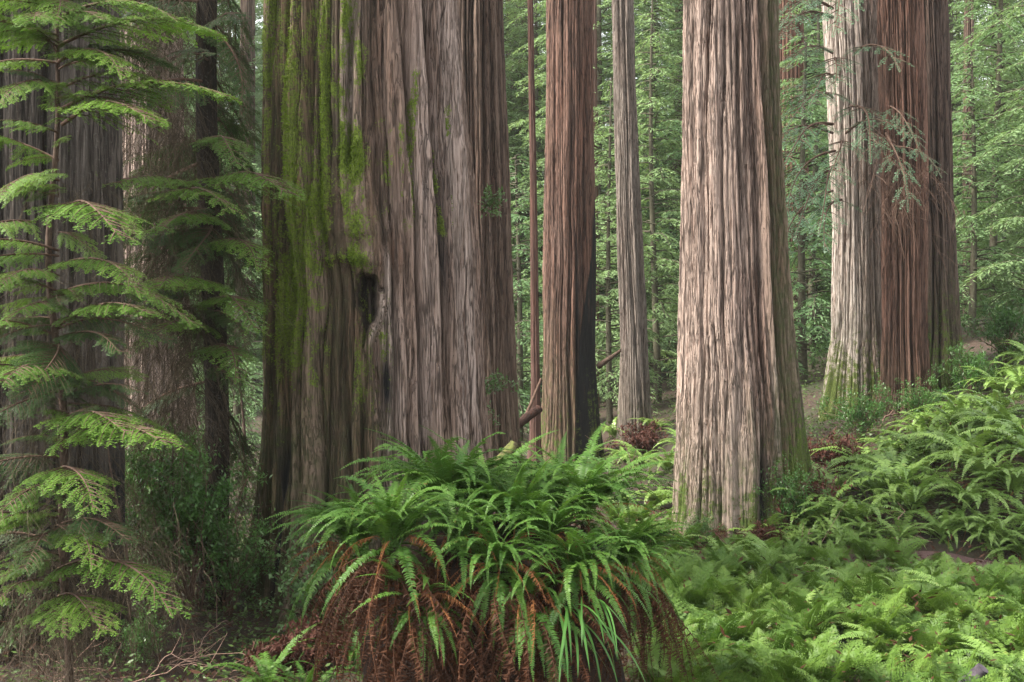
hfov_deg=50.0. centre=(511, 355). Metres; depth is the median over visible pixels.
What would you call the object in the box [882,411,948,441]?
sword fern
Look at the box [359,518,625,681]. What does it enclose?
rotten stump
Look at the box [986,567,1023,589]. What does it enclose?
lady fern
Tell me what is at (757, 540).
sword fern
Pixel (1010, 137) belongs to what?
conifer tree
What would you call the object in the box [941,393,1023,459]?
sword fern
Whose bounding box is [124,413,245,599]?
shrub
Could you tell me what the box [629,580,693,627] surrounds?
lady fern
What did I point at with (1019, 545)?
sword fern
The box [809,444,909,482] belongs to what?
sword fern
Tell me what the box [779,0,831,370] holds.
young conifer
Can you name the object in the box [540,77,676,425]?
young conifer
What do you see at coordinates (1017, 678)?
lady fern
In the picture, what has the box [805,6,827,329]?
conifer tree
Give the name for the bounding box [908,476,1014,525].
sword fern
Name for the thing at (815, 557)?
lady fern
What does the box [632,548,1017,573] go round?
trail
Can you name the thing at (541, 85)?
conifer tree
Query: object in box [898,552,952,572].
lady fern
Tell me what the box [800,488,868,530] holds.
sword fern
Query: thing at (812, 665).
lady fern
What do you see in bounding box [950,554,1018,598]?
lady fern
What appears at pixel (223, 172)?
conifer tree
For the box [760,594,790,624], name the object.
lady fern
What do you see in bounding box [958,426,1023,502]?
sword fern
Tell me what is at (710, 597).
lady fern
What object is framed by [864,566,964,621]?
lady fern
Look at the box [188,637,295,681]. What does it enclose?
dead branch
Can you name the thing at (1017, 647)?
lady fern
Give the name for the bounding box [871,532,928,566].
lady fern
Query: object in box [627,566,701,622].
lady fern
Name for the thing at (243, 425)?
thin stem
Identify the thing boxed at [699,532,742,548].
lady fern
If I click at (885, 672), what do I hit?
lady fern
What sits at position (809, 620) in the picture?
lady fern
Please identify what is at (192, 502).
shrub
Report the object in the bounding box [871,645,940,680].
lady fern
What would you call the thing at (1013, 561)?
lady fern
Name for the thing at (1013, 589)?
lady fern
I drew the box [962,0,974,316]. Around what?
redwood tree
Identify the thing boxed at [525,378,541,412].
leaning stick
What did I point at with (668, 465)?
sword fern
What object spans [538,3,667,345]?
conifer tree
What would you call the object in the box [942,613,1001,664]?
lady fern
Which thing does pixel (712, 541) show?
sword fern
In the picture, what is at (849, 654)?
lady fern
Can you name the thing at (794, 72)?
redwood tree
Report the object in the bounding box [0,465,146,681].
dead thicket
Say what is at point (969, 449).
sword fern
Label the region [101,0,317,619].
hemlock tree
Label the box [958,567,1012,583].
lady fern
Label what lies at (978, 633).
lady fern
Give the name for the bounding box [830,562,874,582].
lady fern
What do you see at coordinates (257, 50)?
conifer tree
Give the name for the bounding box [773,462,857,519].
dead brush
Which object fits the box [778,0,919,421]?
redwood tree
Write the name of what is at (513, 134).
conifer tree
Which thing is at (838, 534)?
sword fern
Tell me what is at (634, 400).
redwood tree
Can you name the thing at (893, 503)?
ground cover
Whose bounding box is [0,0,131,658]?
redwood tree
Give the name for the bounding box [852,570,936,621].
lady fern
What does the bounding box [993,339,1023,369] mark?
sword fern
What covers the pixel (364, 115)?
redwood tree
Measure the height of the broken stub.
0.819 m
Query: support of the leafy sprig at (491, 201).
attached to the redwood tree at (482, 37)
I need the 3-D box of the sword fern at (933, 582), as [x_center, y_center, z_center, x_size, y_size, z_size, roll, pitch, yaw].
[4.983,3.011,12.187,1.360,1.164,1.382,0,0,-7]
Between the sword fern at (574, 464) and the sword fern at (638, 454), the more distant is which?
the sword fern at (638, 454)
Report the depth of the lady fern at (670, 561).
13.37 m
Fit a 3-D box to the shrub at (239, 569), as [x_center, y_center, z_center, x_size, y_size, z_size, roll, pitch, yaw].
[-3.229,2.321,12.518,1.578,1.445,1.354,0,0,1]
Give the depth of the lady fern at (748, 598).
12.02 m
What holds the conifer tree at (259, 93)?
on the ground at (668, 444)
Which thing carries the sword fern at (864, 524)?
on the ground at (668, 444)
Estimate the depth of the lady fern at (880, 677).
9.77 m
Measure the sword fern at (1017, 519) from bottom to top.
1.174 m
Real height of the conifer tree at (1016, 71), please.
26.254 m
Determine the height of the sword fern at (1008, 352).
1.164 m
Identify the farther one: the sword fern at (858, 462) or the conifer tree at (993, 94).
the conifer tree at (993, 94)
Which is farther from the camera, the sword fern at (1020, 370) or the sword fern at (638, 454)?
the sword fern at (638, 454)
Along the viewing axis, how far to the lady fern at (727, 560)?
13.83 m
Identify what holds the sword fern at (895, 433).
on the ground at (668, 444)
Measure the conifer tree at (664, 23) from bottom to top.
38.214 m
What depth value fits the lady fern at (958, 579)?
12.76 m
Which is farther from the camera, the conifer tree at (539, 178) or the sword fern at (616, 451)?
the conifer tree at (539, 178)
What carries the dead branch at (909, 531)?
on the ground at (668, 444)
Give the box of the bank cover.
[125,342,1023,546]
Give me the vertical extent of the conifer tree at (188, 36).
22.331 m
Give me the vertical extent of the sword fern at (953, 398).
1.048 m
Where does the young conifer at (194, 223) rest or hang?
on the ground at (668, 444)
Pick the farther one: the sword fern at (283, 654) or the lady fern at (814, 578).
the lady fern at (814, 578)
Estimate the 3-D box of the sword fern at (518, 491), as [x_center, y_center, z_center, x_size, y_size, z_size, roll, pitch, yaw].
[0.066,1.466,8.201,1.362,1.623,1.380,0,0,0]
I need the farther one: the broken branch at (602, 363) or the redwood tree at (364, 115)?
the broken branch at (602, 363)
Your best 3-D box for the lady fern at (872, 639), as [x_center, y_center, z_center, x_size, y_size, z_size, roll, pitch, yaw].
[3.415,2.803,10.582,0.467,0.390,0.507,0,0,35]
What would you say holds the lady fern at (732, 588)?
on the ground at (668, 444)
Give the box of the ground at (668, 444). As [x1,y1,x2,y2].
[0,280,1023,681]
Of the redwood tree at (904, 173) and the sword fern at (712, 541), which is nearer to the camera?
the sword fern at (712, 541)
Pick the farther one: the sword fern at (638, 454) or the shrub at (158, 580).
the sword fern at (638, 454)
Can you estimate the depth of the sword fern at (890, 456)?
18.37 m
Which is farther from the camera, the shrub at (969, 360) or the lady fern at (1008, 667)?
the shrub at (969, 360)
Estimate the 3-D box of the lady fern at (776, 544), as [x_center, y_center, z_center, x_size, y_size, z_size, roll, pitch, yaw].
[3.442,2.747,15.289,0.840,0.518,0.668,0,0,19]
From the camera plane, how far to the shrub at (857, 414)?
21.88 m
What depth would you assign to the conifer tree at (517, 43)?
54.87 m
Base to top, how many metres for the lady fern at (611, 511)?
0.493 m
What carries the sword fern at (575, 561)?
on the rotten stump
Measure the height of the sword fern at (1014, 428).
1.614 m
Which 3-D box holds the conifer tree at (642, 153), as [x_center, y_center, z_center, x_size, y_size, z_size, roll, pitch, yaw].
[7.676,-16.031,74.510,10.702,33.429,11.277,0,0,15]
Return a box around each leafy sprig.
[479,185,506,217]
[485,368,523,428]
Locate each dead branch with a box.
[10,627,106,681]
[14,600,255,681]
[155,593,244,679]
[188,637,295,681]
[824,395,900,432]
[890,502,931,541]
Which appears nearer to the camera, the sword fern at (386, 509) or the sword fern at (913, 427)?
the sword fern at (386, 509)
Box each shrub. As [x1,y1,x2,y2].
[0,584,53,661]
[99,600,183,677]
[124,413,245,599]
[125,425,272,617]
[125,504,200,581]
[126,536,180,609]
[150,497,280,615]
[258,527,358,641]
[681,508,724,550]
[753,453,837,532]
[814,369,897,442]
[877,360,946,424]
[934,340,1001,393]
[961,289,1023,362]
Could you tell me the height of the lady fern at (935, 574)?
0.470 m
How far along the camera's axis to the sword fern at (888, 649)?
10.53 m
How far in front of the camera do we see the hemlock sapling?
7.84 m
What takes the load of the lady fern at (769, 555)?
on the ground at (668, 444)
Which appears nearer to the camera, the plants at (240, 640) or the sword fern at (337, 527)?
the sword fern at (337, 527)
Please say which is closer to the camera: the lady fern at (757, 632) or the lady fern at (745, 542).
the lady fern at (757, 632)
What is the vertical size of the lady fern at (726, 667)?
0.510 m
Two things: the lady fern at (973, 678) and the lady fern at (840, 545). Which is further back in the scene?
the lady fern at (840, 545)
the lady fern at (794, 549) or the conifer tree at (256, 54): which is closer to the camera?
the lady fern at (794, 549)
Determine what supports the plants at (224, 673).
on the ground at (668, 444)
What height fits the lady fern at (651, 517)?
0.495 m
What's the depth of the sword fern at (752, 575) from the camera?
13.46 m
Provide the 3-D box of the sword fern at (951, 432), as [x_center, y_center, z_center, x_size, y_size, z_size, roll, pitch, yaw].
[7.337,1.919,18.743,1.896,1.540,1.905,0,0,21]
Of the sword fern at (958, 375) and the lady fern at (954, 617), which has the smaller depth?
the lady fern at (954, 617)
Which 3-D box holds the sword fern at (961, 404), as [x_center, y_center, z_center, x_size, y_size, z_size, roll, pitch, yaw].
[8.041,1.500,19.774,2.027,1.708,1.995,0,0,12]
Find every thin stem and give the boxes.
[107,444,130,646]
[160,427,175,618]
[234,323,245,490]
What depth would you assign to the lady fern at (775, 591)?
12.61 m
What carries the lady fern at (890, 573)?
on the ground at (668, 444)
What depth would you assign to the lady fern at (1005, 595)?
12.05 m
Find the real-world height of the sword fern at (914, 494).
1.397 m
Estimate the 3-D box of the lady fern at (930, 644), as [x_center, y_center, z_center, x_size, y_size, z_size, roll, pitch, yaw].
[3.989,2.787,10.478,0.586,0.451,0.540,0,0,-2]
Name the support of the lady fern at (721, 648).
on the ground at (668, 444)
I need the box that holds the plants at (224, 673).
[0,544,1016,681]
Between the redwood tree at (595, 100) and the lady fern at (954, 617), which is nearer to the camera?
the lady fern at (954, 617)
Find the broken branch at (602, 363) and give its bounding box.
[596,349,621,368]
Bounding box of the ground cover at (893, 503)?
[125,301,1023,570]
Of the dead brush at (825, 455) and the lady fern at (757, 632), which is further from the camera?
the dead brush at (825, 455)
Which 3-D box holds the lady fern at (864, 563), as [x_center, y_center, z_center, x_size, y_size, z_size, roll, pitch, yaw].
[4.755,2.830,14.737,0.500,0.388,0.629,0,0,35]
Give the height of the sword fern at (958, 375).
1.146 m
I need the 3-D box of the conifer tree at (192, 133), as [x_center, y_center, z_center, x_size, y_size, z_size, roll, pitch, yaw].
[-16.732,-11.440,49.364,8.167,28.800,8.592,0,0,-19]
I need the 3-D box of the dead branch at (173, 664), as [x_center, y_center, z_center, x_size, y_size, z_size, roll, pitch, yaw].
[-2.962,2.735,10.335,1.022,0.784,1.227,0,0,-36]
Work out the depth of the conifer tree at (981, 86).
75.61 m
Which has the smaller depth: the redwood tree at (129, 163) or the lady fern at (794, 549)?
the lady fern at (794, 549)
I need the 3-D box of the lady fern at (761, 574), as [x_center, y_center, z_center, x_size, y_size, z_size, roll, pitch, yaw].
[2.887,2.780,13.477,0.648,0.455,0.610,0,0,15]
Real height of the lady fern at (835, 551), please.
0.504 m
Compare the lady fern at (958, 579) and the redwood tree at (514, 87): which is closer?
the lady fern at (958, 579)
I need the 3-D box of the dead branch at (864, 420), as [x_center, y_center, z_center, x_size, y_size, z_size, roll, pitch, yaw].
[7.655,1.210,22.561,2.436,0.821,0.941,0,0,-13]
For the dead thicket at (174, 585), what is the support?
on the ground at (668, 444)
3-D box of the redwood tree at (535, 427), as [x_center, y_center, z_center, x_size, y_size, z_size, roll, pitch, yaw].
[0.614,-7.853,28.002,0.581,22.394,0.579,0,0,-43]
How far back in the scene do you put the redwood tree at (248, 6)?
51.80 m
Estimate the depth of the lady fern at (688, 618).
10.80 m
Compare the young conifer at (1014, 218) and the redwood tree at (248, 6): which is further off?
the redwood tree at (248, 6)
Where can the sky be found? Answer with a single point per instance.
(1017, 0)
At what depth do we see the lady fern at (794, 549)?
15.15 m
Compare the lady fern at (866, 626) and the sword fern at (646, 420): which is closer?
the lady fern at (866, 626)
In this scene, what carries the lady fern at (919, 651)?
on the ground at (668, 444)
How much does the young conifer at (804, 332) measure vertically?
10.847 m
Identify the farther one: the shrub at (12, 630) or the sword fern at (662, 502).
the sword fern at (662, 502)
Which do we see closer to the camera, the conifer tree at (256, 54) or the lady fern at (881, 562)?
the lady fern at (881, 562)
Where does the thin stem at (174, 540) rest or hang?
on the ground at (668, 444)
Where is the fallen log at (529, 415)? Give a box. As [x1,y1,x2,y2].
[519,405,542,428]
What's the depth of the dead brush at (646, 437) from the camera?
29.41 m
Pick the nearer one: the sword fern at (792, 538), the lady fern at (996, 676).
the lady fern at (996, 676)
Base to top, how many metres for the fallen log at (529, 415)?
0.739 m
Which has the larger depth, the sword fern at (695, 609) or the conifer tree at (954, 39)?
the conifer tree at (954, 39)
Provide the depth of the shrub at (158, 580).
12.59 m
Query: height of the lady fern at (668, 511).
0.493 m
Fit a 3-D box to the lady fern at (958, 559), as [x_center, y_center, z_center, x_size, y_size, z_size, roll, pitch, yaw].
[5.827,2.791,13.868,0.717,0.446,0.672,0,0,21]
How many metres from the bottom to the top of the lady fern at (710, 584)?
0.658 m
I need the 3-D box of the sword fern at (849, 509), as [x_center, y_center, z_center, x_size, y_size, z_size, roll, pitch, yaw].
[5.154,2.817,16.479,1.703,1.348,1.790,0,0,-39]
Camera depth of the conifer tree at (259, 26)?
58.36 m
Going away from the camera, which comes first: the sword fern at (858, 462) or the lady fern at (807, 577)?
the lady fern at (807, 577)
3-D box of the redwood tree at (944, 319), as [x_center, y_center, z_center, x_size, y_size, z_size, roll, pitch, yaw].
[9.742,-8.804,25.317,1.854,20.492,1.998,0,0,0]
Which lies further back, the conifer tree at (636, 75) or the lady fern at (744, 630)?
the conifer tree at (636, 75)
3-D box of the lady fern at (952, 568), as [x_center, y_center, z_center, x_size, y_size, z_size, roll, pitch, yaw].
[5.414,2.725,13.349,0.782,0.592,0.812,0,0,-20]
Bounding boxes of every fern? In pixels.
[195,622,321,681]
[235,608,342,665]
[254,655,362,681]
[265,481,389,681]
[293,472,491,681]
[298,622,360,675]
[340,428,545,556]
[343,556,486,681]
[378,425,574,522]
[391,482,540,626]
[413,506,590,681]
[433,448,613,554]
[461,558,615,681]
[474,431,665,575]
[484,420,688,636]
[484,470,623,667]
[502,522,661,681]
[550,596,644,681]
[582,507,721,681]
[585,429,672,491]
[596,445,642,465]
[599,496,641,522]
[601,416,624,439]
[607,440,662,472]
[615,500,659,524]
[619,486,672,509]
[623,617,724,681]
[625,515,675,545]
[626,615,716,659]
[627,416,675,431]
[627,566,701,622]
[629,554,698,585]
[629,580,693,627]
[636,447,674,482]
[638,487,672,507]
[644,587,741,633]
[645,541,689,564]
[645,645,720,663]
[645,647,736,681]
[648,546,679,569]
[649,561,739,607]
[653,428,675,455]
[657,523,707,549]
[657,556,705,585]
[659,509,671,529]
[674,600,743,629]
[675,546,691,555]
[675,552,735,584]
[676,613,738,651]
[678,534,786,559]
[678,612,752,659]
[681,636,750,667]
[685,546,760,571]
[686,565,745,610]
[691,547,754,584]
[696,590,741,618]
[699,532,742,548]
[700,610,780,652]
[701,542,736,561]
[703,574,771,614]
[705,653,760,681]
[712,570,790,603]
[719,631,837,681]
[723,513,812,540]
[723,666,804,681]
[726,545,797,573]
[727,531,773,556]
[727,537,789,559]
[727,565,771,582]
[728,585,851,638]
[730,638,858,681]
[731,532,812,577]
[731,611,773,645]
[732,569,794,603]
[735,627,791,678]
[736,502,845,546]
[737,562,768,576]
[737,598,777,634]
[737,621,807,660]
[752,625,784,646]
[753,573,811,604]
[755,587,838,642]
[758,625,904,681]
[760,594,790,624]
[763,487,864,533]
[766,529,831,547]
[770,534,817,570]
[770,600,837,634]
[772,556,807,584]
[777,514,846,549]
[778,583,871,614]
[779,552,830,580]
[783,636,826,676]
[789,511,875,547]
[791,578,864,608]
[793,584,885,639]
[793,665,820,681]
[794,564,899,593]
[795,494,925,539]
[796,544,819,561]
[798,538,852,573]
[799,563,834,591]
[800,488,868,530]
[803,559,861,593]
[808,540,849,560]
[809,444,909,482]
[811,460,869,498]
[816,571,904,617]
[818,463,941,502]
[821,451,980,522]
[826,582,931,639]
[827,554,865,571]
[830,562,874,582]
[834,514,899,546]
[834,618,960,673]
[840,444,943,490]
[841,608,910,654]
[842,529,892,560]
[847,626,893,653]
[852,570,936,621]
[854,436,905,452]
[854,644,936,681]
[855,553,878,570]
[856,660,908,681]
[858,517,942,549]
[861,472,970,527]
[863,427,953,461]
[864,555,896,576]
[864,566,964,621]
[865,556,929,591]
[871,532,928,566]
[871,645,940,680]
[872,611,966,656]
[881,553,939,570]
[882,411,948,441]
[885,423,996,470]
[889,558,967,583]
[893,423,1018,478]
[893,571,954,589]
[895,392,1007,438]
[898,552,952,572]
[900,429,1016,465]
[901,509,984,550]
[903,671,927,681]
[904,399,965,432]
[904,649,960,680]
[904,653,957,681]
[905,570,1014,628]
[905,625,969,663]
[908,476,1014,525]
[912,577,1003,630]
[919,607,970,642]
[920,450,1023,517]
[921,551,982,592]
[923,401,983,429]
[930,391,978,408]
[930,508,1017,546]
[931,642,1005,681]
[933,502,1023,555]
[934,362,993,388]
[934,633,1023,681]
[938,404,1023,435]
[939,510,1021,558]
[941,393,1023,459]
[942,389,1023,410]
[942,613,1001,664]
[944,557,1002,580]
[947,575,966,594]
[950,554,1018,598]
[951,412,1023,454]
[954,366,1022,401]
[954,516,1023,563]
[955,664,986,681]
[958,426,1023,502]
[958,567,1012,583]
[959,623,989,645]
[960,582,1014,620]
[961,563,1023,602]
[966,362,1023,398]
[967,466,1023,509]
[968,602,1023,661]
[968,655,1020,681]
[970,357,1020,379]
[976,589,1023,614]
[981,491,1023,532]
[981,521,1023,564]
[985,361,1023,381]
[985,602,1018,626]
[986,344,1021,364]
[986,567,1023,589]
[987,614,1011,628]
[989,673,1010,681]
[990,509,1023,542]
[992,560,1023,573]
[992,584,1023,616]
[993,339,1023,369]
[994,653,1023,681]
[1003,598,1023,634]
[1005,555,1023,569]
[1007,564,1023,578]
[1008,645,1023,655]
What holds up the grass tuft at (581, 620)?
on the rotten stump
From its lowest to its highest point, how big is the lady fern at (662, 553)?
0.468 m
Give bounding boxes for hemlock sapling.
[0,0,241,681]
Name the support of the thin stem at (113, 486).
on the ground at (668, 444)
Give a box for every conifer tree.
[182,10,202,349]
[183,2,262,406]
[183,3,262,385]
[185,0,263,396]
[193,0,263,367]
[194,0,262,339]
[218,0,263,325]
[224,1,262,345]
[230,0,262,371]
[503,0,599,385]
[503,0,615,364]
[503,0,619,404]
[503,2,605,360]
[503,9,542,380]
[504,17,544,389]
[506,0,681,386]
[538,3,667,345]
[539,0,682,380]
[539,1,669,367]
[599,0,680,354]
[601,0,668,330]
[606,0,682,362]
[804,0,831,335]
[804,0,831,353]
[804,17,828,341]
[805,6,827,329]
[948,0,1023,305]
[952,0,1023,313]
[953,0,1023,311]
[953,0,1023,318]
[954,17,989,265]
[977,3,1023,297]
[979,0,1023,293]
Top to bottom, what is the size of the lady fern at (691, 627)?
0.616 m
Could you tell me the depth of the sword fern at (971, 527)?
15.53 m
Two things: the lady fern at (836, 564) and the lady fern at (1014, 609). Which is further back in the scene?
the lady fern at (836, 564)
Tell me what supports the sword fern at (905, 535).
on the ground at (668, 444)
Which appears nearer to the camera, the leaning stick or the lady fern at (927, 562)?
the lady fern at (927, 562)
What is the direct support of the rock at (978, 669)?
on the ground at (668, 444)
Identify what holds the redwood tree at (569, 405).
on the ground at (668, 444)
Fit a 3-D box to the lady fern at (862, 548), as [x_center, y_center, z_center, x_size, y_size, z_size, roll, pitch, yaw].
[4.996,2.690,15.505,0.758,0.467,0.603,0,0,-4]
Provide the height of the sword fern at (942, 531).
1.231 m
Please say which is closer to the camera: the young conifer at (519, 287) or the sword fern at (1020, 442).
the sword fern at (1020, 442)
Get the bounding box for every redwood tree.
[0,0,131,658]
[119,1,198,516]
[232,0,497,631]
[240,0,255,409]
[459,0,524,492]
[506,0,529,395]
[527,0,543,465]
[541,0,604,465]
[593,0,599,407]
[612,0,651,438]
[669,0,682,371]
[671,0,812,548]
[778,0,810,355]
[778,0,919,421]
[826,0,964,419]
[924,0,963,391]
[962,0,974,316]
[994,2,1015,306]
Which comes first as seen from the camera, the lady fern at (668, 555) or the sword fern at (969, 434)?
the lady fern at (668, 555)
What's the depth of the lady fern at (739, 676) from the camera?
9.03 m
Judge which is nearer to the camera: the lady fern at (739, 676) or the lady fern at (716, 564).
the lady fern at (739, 676)
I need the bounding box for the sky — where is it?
[217,0,1022,172]
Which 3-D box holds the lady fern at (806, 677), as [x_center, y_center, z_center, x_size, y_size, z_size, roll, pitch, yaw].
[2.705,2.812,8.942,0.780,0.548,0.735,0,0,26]
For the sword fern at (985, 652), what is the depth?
10.04 m
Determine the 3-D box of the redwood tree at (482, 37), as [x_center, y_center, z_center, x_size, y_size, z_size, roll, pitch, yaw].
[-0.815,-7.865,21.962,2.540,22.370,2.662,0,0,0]
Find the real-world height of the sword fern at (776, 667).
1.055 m
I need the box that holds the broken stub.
[495,441,520,466]
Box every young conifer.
[182,3,261,427]
[189,144,262,451]
[509,154,543,440]
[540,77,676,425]
[595,0,682,403]
[604,0,682,383]
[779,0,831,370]
[780,35,831,382]
[948,0,1023,323]
[950,50,1023,339]
[956,0,1023,322]
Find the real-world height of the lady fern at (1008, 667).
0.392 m
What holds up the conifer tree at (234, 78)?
on the ground at (668, 444)
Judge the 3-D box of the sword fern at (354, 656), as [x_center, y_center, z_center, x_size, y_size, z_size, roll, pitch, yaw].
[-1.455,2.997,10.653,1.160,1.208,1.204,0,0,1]
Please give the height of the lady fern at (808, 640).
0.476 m
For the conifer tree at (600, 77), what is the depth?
45.32 m
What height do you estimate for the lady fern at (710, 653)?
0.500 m
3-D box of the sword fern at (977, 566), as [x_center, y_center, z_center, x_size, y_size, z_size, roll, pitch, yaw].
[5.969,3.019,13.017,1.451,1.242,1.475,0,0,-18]
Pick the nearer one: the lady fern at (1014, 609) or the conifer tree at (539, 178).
the lady fern at (1014, 609)
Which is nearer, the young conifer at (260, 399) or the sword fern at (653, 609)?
the sword fern at (653, 609)
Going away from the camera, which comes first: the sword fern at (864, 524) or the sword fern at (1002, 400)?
the sword fern at (864, 524)
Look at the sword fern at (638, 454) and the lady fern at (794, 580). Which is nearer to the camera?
the lady fern at (794, 580)
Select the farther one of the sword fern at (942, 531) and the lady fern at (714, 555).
the sword fern at (942, 531)
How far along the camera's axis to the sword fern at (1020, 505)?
15.86 m
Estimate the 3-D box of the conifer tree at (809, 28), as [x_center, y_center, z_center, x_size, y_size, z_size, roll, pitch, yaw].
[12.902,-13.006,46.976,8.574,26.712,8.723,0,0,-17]
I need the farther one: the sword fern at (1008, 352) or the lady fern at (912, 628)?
the sword fern at (1008, 352)
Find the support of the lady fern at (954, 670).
on the ground at (668, 444)
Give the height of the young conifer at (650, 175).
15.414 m
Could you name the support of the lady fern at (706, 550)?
on the ground at (668, 444)
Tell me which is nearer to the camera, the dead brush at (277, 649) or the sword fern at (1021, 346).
the dead brush at (277, 649)
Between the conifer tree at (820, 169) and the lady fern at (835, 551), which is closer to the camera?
the lady fern at (835, 551)
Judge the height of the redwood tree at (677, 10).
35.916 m
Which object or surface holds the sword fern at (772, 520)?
on the ground at (668, 444)
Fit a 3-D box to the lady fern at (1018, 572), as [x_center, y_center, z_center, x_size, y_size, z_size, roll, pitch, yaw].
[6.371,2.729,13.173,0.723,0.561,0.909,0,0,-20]
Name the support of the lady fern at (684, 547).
on the ground at (668, 444)
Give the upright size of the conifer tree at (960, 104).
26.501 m
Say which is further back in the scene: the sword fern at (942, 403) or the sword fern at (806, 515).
the sword fern at (942, 403)
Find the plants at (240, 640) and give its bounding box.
[0,550,1021,681]
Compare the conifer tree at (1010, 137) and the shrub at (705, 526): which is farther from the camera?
the conifer tree at (1010, 137)
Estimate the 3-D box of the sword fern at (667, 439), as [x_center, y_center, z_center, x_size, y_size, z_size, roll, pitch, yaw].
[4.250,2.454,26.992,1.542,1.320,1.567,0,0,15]
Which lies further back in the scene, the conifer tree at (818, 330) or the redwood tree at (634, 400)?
the conifer tree at (818, 330)
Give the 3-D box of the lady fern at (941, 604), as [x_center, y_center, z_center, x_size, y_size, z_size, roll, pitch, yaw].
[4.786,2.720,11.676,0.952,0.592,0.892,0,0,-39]
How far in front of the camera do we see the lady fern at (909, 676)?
8.90 m
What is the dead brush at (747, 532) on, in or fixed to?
on the ground at (668, 444)
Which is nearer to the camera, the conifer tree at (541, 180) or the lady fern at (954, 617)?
the lady fern at (954, 617)
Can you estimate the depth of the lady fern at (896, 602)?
11.11 m
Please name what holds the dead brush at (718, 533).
on the ground at (668, 444)
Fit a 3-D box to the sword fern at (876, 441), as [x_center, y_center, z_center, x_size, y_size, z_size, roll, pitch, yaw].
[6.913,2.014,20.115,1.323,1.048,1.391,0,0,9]
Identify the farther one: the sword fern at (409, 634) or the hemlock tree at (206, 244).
the hemlock tree at (206, 244)
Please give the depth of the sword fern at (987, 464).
16.54 m
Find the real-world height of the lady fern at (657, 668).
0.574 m
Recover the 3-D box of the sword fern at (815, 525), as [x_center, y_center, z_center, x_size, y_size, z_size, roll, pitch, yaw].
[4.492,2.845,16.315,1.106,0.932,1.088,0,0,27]
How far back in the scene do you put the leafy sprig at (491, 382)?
15.17 m
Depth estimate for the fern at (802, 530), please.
15.89 m
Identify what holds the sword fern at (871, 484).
on the ground at (668, 444)
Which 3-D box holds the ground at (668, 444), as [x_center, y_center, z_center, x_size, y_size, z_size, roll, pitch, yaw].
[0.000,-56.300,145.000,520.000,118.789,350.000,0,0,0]
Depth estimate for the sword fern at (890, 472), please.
17.07 m
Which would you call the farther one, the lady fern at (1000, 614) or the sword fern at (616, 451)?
the sword fern at (616, 451)
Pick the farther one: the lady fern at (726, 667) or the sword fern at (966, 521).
the sword fern at (966, 521)
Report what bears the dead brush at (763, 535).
on the ground at (668, 444)
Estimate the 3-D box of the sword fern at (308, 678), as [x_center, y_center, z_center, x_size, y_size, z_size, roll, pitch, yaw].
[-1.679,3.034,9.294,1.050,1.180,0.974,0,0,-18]
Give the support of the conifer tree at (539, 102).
on the ground at (668, 444)
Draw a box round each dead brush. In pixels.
[240,612,346,681]
[603,415,670,453]
[693,522,731,551]
[729,526,766,543]
[741,516,792,547]
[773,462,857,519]
[807,426,867,472]
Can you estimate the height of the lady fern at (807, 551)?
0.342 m
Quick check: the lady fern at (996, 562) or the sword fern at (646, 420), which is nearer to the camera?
the lady fern at (996, 562)
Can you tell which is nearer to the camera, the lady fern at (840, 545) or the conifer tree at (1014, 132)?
the lady fern at (840, 545)
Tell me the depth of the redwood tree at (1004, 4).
61.51 m
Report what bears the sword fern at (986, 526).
on the ground at (668, 444)
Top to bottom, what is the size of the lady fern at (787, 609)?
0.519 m
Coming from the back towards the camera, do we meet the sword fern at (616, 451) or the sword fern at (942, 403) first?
the sword fern at (616, 451)
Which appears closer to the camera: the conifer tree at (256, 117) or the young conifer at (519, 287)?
the young conifer at (519, 287)
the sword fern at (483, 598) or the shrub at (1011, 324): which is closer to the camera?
the sword fern at (483, 598)
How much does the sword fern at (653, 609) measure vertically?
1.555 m
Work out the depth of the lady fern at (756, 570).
14.08 m
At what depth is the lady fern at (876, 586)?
12.03 m
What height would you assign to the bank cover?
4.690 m
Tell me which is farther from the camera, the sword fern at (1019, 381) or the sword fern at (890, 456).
the sword fern at (1019, 381)
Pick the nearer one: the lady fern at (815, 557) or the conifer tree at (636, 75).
the lady fern at (815, 557)
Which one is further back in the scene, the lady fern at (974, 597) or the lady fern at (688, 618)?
the lady fern at (974, 597)
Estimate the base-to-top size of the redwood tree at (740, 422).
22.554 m
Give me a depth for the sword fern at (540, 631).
7.32 m
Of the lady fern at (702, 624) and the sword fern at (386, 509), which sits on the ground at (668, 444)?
the lady fern at (702, 624)
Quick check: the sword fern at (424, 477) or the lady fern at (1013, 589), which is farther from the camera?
the lady fern at (1013, 589)
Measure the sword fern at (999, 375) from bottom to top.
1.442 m
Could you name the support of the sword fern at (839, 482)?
on the ground at (668, 444)
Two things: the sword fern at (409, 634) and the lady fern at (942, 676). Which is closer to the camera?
the sword fern at (409, 634)
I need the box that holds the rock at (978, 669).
[959,663,987,681]
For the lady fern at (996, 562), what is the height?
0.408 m
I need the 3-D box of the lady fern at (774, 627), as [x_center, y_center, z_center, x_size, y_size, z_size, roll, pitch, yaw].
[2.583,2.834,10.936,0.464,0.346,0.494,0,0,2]
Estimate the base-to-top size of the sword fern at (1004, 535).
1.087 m
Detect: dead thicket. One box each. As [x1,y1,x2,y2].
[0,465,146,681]
[9,486,230,681]
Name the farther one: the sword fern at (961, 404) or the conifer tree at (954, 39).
the conifer tree at (954, 39)

